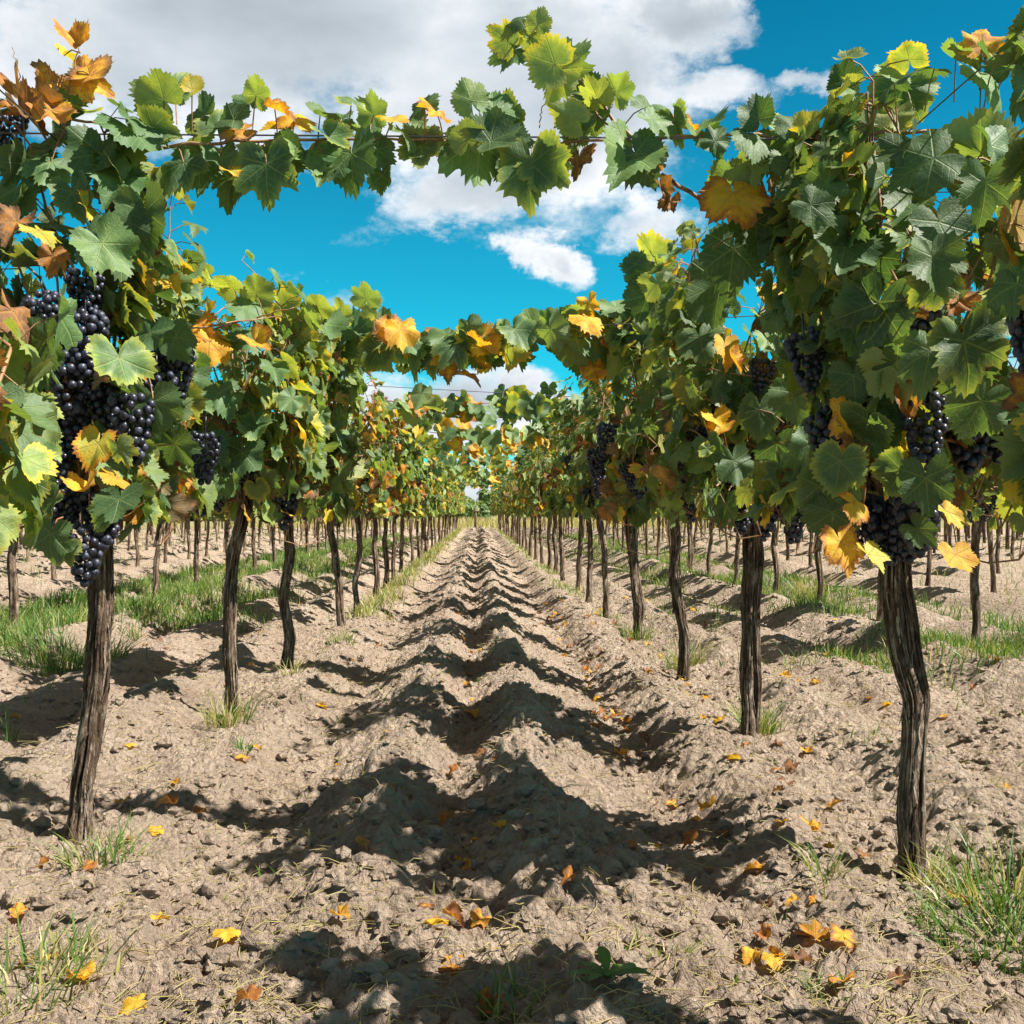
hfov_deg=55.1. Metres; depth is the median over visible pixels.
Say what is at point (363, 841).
fallen leaf
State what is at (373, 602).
grass tuft
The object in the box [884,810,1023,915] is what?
grass tuft
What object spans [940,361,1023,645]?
grape vine
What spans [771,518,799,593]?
grape vine
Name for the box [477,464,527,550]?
grape vine
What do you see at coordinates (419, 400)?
grape vine
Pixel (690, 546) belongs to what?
grape vine
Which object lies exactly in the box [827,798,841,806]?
fallen leaf
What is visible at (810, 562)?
grape vine
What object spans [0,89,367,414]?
trellis wire
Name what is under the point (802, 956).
fallen leaf
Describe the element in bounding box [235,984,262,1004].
fallen leaf
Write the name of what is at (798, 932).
fallen leaf
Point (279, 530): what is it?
grape vine
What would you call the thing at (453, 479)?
grape vine
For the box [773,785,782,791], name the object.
fallen leaf
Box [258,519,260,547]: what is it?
grape vine
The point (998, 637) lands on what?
grass tuft
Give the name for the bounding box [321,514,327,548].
grape vine
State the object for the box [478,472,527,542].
grape vine
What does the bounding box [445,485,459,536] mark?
grape vine
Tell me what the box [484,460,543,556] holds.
grape vine
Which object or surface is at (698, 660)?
grass tuft
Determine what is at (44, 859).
fallen leaf
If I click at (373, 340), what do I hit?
grape vine
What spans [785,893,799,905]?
fallen leaf
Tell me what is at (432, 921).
fallen leaf
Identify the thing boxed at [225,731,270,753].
grass tuft
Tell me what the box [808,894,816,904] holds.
fallen leaf
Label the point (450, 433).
grape vine
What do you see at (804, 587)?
grass tuft
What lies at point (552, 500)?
grape vine
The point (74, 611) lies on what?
grass cover
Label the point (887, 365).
grape vine
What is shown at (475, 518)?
wooden post
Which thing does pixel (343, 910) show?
fallen leaf
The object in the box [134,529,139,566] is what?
grape vine
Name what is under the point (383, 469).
grape vine
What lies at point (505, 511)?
grape vine
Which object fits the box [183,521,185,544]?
grape vine
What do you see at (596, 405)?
grape vine
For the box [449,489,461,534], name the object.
grape vine
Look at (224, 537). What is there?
grape vine
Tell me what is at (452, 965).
fallen leaf
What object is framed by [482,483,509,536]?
grape vine
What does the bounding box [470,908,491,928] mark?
fallen leaf
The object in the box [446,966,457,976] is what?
fallen leaf
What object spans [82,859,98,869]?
fallen leaf
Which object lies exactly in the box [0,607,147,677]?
grass tuft
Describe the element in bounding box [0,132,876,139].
trellis wire
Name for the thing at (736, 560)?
grape vine
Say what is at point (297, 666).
grass tuft
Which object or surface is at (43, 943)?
grass tuft
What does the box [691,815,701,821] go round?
fallen leaf
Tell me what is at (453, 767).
fallen leaf
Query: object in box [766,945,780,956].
fallen leaf
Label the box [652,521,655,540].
grape vine
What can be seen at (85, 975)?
fallen leaf
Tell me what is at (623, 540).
grape vine
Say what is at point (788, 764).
fallen leaf
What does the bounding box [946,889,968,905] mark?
fallen leaf
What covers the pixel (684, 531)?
grape vine
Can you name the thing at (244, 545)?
grape vine
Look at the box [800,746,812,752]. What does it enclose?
fallen leaf
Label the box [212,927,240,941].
fallen leaf
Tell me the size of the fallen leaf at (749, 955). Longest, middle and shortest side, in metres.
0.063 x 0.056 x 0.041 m
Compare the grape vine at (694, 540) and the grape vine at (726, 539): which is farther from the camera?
the grape vine at (694, 540)
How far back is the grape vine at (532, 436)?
12.34 m
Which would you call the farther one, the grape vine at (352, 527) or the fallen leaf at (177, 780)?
the grape vine at (352, 527)
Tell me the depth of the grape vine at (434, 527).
27.58 m
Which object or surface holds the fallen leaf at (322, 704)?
on the ground at (474, 559)
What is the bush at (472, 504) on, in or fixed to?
on the ground at (474, 559)
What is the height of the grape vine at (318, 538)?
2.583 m
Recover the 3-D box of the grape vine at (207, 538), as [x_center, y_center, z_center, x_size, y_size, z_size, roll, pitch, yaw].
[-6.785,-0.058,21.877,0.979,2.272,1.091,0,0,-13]
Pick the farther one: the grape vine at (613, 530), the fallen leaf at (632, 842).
the grape vine at (613, 530)
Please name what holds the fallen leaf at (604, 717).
on the ground at (474, 559)
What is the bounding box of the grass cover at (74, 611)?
[0,525,1023,1000]
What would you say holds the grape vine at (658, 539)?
on the ground at (474, 559)
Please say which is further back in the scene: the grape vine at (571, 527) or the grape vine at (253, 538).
the grape vine at (571, 527)
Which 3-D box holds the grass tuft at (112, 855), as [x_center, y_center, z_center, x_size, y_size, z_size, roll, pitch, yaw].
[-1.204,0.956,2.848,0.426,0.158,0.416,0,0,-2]
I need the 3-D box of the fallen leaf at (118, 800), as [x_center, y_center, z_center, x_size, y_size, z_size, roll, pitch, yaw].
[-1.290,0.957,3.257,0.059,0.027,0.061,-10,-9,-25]
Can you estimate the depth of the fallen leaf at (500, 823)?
2.94 m
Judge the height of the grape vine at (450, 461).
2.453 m
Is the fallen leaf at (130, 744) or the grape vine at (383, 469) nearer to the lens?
the fallen leaf at (130, 744)
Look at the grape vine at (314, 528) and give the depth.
36.22 m
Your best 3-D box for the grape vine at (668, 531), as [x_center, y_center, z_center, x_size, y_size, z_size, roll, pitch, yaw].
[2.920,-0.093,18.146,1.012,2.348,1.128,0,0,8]
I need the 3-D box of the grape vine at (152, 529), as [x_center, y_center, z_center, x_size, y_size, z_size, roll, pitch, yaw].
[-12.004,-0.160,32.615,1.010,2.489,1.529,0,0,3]
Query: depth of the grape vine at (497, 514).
45.86 m
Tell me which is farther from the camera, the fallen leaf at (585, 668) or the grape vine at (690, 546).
the grape vine at (690, 546)
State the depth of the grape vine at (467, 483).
32.60 m
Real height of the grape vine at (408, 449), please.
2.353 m
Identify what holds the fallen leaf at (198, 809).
on the soil clods
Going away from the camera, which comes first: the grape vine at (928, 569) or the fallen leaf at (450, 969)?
the fallen leaf at (450, 969)
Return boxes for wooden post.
[471,507,479,527]
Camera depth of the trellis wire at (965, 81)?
2.48 m
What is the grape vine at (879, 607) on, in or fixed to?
on the ground at (474, 559)
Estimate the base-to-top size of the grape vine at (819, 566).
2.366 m
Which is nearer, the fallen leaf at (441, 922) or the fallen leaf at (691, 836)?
the fallen leaf at (441, 922)
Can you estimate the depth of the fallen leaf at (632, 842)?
2.96 m
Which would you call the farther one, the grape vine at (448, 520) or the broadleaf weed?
the grape vine at (448, 520)
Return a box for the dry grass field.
[223,515,716,528]
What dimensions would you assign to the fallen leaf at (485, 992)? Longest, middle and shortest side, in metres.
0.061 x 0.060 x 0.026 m
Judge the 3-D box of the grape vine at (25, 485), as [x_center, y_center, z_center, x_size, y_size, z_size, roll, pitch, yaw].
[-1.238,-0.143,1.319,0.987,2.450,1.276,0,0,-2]
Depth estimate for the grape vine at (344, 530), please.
26.82 m
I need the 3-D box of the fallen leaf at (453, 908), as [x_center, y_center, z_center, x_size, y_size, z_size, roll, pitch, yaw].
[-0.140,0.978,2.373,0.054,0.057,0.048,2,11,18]
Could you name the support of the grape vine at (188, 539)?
on the ground at (474, 559)
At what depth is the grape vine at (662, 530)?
31.91 m
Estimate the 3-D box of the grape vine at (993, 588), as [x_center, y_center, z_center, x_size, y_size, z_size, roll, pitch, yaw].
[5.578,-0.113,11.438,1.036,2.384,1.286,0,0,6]
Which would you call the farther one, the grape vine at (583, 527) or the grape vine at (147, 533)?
the grape vine at (583, 527)
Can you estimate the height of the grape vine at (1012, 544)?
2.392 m
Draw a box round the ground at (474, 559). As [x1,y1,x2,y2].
[0,515,1023,1023]
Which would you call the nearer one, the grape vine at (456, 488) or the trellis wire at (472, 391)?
the trellis wire at (472, 391)
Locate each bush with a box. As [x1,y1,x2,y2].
[440,496,491,520]
[464,489,496,516]
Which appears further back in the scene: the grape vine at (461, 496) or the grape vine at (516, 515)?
the grape vine at (461, 496)
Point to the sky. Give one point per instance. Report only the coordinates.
(438, 251)
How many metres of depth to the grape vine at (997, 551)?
15.77 m
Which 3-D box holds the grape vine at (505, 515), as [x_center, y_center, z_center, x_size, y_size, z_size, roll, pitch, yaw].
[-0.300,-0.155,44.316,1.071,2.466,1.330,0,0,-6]
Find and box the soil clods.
[0,579,1023,1023]
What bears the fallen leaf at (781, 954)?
on the ground at (474, 559)
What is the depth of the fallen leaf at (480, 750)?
3.87 m
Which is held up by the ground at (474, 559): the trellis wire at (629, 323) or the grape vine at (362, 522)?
the grape vine at (362, 522)
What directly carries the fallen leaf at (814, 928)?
on the ground at (474, 559)
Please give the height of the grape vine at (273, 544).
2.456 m
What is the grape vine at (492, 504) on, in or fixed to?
on the ground at (474, 559)
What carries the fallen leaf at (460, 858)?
on the ground at (474, 559)
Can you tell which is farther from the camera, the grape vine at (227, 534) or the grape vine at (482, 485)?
the grape vine at (482, 485)
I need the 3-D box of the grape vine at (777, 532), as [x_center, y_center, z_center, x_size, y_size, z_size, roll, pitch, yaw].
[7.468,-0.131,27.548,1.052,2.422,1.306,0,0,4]
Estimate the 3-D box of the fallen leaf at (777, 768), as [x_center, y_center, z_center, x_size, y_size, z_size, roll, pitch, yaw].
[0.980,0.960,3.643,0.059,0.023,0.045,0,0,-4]
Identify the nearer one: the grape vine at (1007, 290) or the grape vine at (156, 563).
the grape vine at (1007, 290)
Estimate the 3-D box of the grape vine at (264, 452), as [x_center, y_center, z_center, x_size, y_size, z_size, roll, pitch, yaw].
[-1.326,-0.057,4.702,1.082,2.313,1.392,0,0,-2]
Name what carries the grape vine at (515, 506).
on the ground at (474, 559)
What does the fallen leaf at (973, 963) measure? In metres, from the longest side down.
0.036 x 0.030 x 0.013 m
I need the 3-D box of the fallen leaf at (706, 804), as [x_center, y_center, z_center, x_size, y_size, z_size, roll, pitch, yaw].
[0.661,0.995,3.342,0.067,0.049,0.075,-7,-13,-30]
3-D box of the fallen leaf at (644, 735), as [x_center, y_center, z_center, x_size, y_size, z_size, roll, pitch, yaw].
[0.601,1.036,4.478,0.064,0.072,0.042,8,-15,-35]
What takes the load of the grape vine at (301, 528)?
on the ground at (474, 559)
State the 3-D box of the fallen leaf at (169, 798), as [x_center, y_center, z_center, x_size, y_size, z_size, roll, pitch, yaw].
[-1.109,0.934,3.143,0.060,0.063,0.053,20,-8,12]
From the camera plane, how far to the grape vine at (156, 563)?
10.88 m
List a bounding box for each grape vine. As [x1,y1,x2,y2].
[0,18,454,844]
[0,283,81,554]
[7,364,64,632]
[26,546,29,561]
[51,527,56,578]
[126,509,207,601]
[127,532,130,550]
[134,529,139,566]
[145,523,148,549]
[150,519,153,539]
[157,249,354,716]
[163,523,168,562]
[173,513,228,585]
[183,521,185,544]
[186,517,190,558]
[191,511,209,555]
[199,519,200,542]
[201,499,259,554]
[209,281,515,669]
[215,517,217,541]
[223,520,224,551]
[243,535,246,550]
[251,506,267,572]
[257,514,275,563]
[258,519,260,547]
[278,528,280,543]
[287,375,396,626]
[300,519,302,540]
[305,513,323,554]
[314,518,315,537]
[316,517,319,551]
[317,382,486,612]
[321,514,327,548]
[322,513,338,545]
[343,519,346,544]
[347,417,416,596]
[351,515,353,542]
[361,414,482,587]
[361,517,363,538]
[364,446,426,578]
[364,516,367,539]
[371,520,372,537]
[382,438,479,572]
[399,451,440,565]
[402,447,445,557]
[413,444,477,562]
[422,455,480,552]
[422,467,479,547]
[426,463,452,551]
[433,484,455,545]
[437,5,1023,881]
[437,475,479,541]
[437,484,458,538]
[440,488,456,540]
[441,476,479,540]
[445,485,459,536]
[446,482,477,536]
[447,488,458,534]
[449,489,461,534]
[452,489,462,530]
[456,490,465,527]
[467,228,764,681]
[475,436,578,571]
[476,451,551,563]
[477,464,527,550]
[478,413,582,589]
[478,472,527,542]
[478,480,514,540]
[481,379,660,617]
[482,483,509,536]
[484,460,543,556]
[490,489,501,529]
[490,493,499,528]
[493,492,503,531]
[494,491,505,533]
[495,487,507,534]
[495,490,507,534]
[497,494,511,536]
[499,485,512,539]
[500,478,517,542]
[503,474,527,547]
[504,476,520,545]
[510,476,544,548]
[511,451,557,559]
[521,452,561,568]
[527,422,578,580]
[543,376,623,602]
[571,516,572,536]
[572,376,666,639]
[583,518,584,536]
[605,521,607,542]
[612,523,614,546]
[622,522,624,551]
[627,212,888,736]
[645,522,648,555]
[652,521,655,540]
[656,503,670,559]
[656,517,660,559]
[661,518,663,541]
[662,516,693,569]
[683,523,685,543]
[691,488,730,574]
[693,521,696,547]
[725,526,728,551]
[734,532,739,583]
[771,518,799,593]
[776,519,779,545]
[778,482,823,605]
[785,523,789,560]
[808,531,812,565]
[873,500,886,620]
[925,517,940,586]
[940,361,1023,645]
[948,517,970,547]
[965,485,969,542]
[966,481,998,592]
[968,489,1000,573]
[980,4,1023,505]
[992,512,1014,559]
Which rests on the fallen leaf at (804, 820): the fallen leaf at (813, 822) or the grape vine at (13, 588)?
the fallen leaf at (813, 822)
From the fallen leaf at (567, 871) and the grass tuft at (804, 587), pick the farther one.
the grass tuft at (804, 587)
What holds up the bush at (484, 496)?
on the ground at (474, 559)
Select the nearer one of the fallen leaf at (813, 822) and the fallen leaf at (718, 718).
the fallen leaf at (813, 822)
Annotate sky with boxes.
[0,0,1023,501]
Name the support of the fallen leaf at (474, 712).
on the ground at (474, 559)
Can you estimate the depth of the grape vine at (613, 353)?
5.61 m
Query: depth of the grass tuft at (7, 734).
4.50 m
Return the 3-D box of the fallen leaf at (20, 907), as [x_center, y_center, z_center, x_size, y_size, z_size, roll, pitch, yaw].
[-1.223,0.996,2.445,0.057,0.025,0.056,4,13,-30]
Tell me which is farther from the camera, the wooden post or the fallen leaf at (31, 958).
the wooden post
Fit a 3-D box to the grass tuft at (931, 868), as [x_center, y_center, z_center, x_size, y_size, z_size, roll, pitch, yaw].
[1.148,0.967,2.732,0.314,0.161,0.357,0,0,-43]
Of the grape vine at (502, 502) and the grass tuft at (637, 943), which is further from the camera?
the grape vine at (502, 502)
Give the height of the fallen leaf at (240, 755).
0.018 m
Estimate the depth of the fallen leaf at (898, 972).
2.04 m
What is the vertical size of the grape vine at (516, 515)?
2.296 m
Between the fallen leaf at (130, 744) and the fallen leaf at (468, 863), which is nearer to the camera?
the fallen leaf at (468, 863)
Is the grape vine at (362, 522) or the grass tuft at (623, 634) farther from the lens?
the grape vine at (362, 522)
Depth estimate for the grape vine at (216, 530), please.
31.42 m
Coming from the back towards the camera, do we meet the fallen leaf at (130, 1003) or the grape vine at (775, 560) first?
the grape vine at (775, 560)
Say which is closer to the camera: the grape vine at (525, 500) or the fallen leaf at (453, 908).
the fallen leaf at (453, 908)
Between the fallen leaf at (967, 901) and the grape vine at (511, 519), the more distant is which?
the grape vine at (511, 519)
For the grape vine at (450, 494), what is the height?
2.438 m
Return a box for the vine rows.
[19,514,1021,549]
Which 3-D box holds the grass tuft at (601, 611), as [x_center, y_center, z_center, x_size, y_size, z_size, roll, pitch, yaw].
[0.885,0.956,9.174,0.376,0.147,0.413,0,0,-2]
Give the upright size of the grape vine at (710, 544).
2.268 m
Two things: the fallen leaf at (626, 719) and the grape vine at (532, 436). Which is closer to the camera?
the fallen leaf at (626, 719)
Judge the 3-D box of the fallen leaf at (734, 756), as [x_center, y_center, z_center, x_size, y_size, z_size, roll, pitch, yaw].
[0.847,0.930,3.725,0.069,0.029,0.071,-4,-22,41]
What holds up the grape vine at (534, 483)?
on the ground at (474, 559)
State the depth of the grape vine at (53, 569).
14.00 m
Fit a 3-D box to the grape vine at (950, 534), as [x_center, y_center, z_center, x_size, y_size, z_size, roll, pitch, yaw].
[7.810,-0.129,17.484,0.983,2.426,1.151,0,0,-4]
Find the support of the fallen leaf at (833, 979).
on the ground at (474, 559)
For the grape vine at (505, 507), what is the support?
on the ground at (474, 559)
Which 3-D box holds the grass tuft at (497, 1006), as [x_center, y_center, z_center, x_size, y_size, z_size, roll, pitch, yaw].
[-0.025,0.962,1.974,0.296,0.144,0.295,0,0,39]
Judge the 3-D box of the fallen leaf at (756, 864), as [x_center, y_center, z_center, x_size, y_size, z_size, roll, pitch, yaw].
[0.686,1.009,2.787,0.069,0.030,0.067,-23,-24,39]
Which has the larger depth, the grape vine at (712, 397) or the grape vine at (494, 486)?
the grape vine at (494, 486)
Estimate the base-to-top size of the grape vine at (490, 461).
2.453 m
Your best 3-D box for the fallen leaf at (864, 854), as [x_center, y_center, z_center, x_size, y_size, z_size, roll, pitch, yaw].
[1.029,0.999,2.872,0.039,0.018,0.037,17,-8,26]
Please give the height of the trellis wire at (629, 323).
0.065 m
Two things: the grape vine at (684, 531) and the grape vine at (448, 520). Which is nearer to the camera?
the grape vine at (684, 531)
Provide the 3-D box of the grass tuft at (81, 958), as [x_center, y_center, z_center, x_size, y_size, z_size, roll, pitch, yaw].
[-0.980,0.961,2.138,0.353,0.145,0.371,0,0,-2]
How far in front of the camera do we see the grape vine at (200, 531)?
29.75 m
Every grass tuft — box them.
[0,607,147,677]
[0,704,23,745]
[0,895,124,1017]
[3,903,146,990]
[22,810,172,876]
[190,683,290,730]
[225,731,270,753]
[267,651,312,676]
[325,626,361,644]
[350,593,387,611]
[448,926,585,1023]
[594,608,621,618]
[609,618,656,641]
[611,921,719,968]
[650,633,729,670]
[712,691,816,734]
[765,566,844,597]
[767,833,894,884]
[780,959,867,1004]
[876,826,974,889]
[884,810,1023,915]
[884,864,1023,975]
[924,622,1023,652]
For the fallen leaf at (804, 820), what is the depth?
3.03 m
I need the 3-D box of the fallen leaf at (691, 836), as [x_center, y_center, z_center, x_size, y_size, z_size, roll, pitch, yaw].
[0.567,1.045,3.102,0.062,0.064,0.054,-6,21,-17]
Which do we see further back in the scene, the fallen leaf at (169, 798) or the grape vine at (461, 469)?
the grape vine at (461, 469)
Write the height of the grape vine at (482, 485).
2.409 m
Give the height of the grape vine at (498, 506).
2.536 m
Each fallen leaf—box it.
[8,902,30,917]
[16,954,37,968]
[31,854,49,871]
[66,960,95,979]
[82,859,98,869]
[114,794,130,803]
[119,993,146,1015]
[123,743,135,746]
[148,825,163,835]
[150,912,169,919]
[155,794,178,808]
[170,777,179,783]
[193,805,207,813]
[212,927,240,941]
[234,753,249,759]
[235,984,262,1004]
[317,702,326,709]
[329,903,349,918]
[355,835,369,850]
[417,902,434,908]
[423,918,448,926]
[434,914,447,925]
[436,810,455,826]
[439,954,465,968]
[442,900,464,927]
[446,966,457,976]
[448,763,458,776]
[454,854,468,860]
[461,859,475,870]
[466,708,478,717]
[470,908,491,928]
[474,747,486,756]
[480,985,506,1013]
[492,820,506,827]
[561,865,578,885]
[582,665,589,670]
[601,714,609,720]
[614,747,628,757]
[620,839,636,847]
[624,717,631,725]
[638,732,649,745]
[664,799,678,806]
[681,829,701,849]
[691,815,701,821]
[697,795,715,811]
[712,715,724,722]
[714,828,729,837]
[727,753,740,759]
[741,946,761,966]
[744,861,764,871]
[752,923,770,939]
[759,896,773,908]
[761,951,784,972]
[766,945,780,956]
[770,767,782,771]
[771,952,787,957]
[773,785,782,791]
[777,776,794,785]
[780,670,790,677]
[783,758,798,773]
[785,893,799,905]
[790,948,812,962]
[793,930,809,936]
[798,815,820,828]
[798,919,830,941]
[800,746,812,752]
[808,819,823,830]
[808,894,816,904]
[822,841,834,848]
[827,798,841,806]
[828,971,855,982]
[830,922,857,950]
[857,848,869,856]
[888,965,911,985]
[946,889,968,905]
[968,959,977,968]
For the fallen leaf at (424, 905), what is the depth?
2.41 m
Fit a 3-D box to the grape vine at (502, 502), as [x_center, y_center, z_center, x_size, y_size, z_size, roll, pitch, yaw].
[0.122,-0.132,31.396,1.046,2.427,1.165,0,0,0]
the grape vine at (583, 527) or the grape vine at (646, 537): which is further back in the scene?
the grape vine at (583, 527)
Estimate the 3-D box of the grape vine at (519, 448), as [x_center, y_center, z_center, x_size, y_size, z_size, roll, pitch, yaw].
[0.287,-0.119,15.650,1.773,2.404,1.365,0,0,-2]
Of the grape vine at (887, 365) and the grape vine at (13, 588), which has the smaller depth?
the grape vine at (887, 365)
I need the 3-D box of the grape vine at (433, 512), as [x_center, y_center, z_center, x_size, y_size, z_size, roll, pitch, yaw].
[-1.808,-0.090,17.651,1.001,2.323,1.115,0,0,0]
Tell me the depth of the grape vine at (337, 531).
25.11 m
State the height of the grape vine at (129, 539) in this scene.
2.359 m
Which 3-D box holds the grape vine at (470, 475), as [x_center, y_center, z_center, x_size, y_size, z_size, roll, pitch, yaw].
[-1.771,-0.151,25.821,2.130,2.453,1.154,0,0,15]
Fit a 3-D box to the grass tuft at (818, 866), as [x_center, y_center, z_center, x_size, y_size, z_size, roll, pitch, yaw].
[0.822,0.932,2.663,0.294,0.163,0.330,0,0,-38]
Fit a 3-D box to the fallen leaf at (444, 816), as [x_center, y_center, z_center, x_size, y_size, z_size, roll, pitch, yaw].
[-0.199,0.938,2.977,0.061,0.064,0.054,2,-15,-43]
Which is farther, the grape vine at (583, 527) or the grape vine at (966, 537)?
the grape vine at (583, 527)
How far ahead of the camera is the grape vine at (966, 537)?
21.57 m
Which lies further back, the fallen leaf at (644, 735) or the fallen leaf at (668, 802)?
the fallen leaf at (644, 735)
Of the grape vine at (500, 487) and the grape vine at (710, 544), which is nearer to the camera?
the grape vine at (710, 544)
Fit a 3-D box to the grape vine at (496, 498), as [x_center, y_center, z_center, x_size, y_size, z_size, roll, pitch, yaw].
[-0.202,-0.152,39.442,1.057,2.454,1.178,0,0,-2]
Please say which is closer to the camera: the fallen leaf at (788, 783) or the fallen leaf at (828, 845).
the fallen leaf at (828, 845)
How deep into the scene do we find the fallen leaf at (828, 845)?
2.84 m
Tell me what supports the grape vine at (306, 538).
on the ground at (474, 559)
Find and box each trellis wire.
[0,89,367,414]
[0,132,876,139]
[117,315,754,348]
[367,385,625,398]
[905,51,999,134]
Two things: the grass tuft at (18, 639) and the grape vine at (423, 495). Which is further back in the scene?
the grape vine at (423, 495)
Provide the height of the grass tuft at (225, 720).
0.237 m
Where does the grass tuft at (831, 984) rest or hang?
on the ground at (474, 559)
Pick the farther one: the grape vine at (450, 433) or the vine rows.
the vine rows
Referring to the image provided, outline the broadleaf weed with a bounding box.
[567,946,649,981]
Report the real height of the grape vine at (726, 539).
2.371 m
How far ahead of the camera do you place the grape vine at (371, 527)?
33.01 m
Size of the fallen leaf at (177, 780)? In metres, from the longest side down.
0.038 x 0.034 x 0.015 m
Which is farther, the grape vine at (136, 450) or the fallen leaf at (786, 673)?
the fallen leaf at (786, 673)
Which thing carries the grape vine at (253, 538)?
on the ground at (474, 559)
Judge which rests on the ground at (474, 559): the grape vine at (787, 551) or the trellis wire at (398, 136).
the grape vine at (787, 551)
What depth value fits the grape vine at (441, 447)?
15.73 m
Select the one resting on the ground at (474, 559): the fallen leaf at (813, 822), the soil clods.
the soil clods
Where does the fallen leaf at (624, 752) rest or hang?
on the ground at (474, 559)
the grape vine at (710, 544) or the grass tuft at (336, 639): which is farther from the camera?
the grape vine at (710, 544)
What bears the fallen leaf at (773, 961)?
on the ground at (474, 559)
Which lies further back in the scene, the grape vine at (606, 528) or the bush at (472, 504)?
the bush at (472, 504)
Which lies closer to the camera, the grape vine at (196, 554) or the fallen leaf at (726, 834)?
the fallen leaf at (726, 834)
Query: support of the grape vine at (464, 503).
on the ground at (474, 559)
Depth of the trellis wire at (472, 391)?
9.29 m
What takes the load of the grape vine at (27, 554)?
on the ground at (474, 559)
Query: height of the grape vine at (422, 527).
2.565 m
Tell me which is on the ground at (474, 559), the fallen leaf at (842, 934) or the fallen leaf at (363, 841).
the fallen leaf at (842, 934)
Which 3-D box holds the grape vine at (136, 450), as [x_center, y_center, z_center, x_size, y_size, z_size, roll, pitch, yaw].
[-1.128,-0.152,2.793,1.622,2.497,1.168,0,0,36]
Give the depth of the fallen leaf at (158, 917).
2.38 m
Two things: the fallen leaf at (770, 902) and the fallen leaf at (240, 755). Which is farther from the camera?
the fallen leaf at (240, 755)
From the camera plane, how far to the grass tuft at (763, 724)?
4.37 m
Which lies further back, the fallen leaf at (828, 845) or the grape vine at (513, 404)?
the grape vine at (513, 404)
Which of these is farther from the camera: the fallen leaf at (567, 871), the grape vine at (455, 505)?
the grape vine at (455, 505)
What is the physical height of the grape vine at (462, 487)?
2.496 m
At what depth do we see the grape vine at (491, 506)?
52.22 m
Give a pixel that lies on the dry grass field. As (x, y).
(490, 522)
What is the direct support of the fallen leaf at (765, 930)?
on the soil clods
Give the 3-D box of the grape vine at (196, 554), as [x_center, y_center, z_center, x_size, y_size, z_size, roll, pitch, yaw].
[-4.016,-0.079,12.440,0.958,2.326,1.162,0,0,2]
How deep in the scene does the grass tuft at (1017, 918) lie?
2.32 m
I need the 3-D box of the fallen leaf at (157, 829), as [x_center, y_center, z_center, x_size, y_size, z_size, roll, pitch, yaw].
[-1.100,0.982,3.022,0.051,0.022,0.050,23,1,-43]
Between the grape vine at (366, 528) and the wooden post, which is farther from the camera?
the wooden post

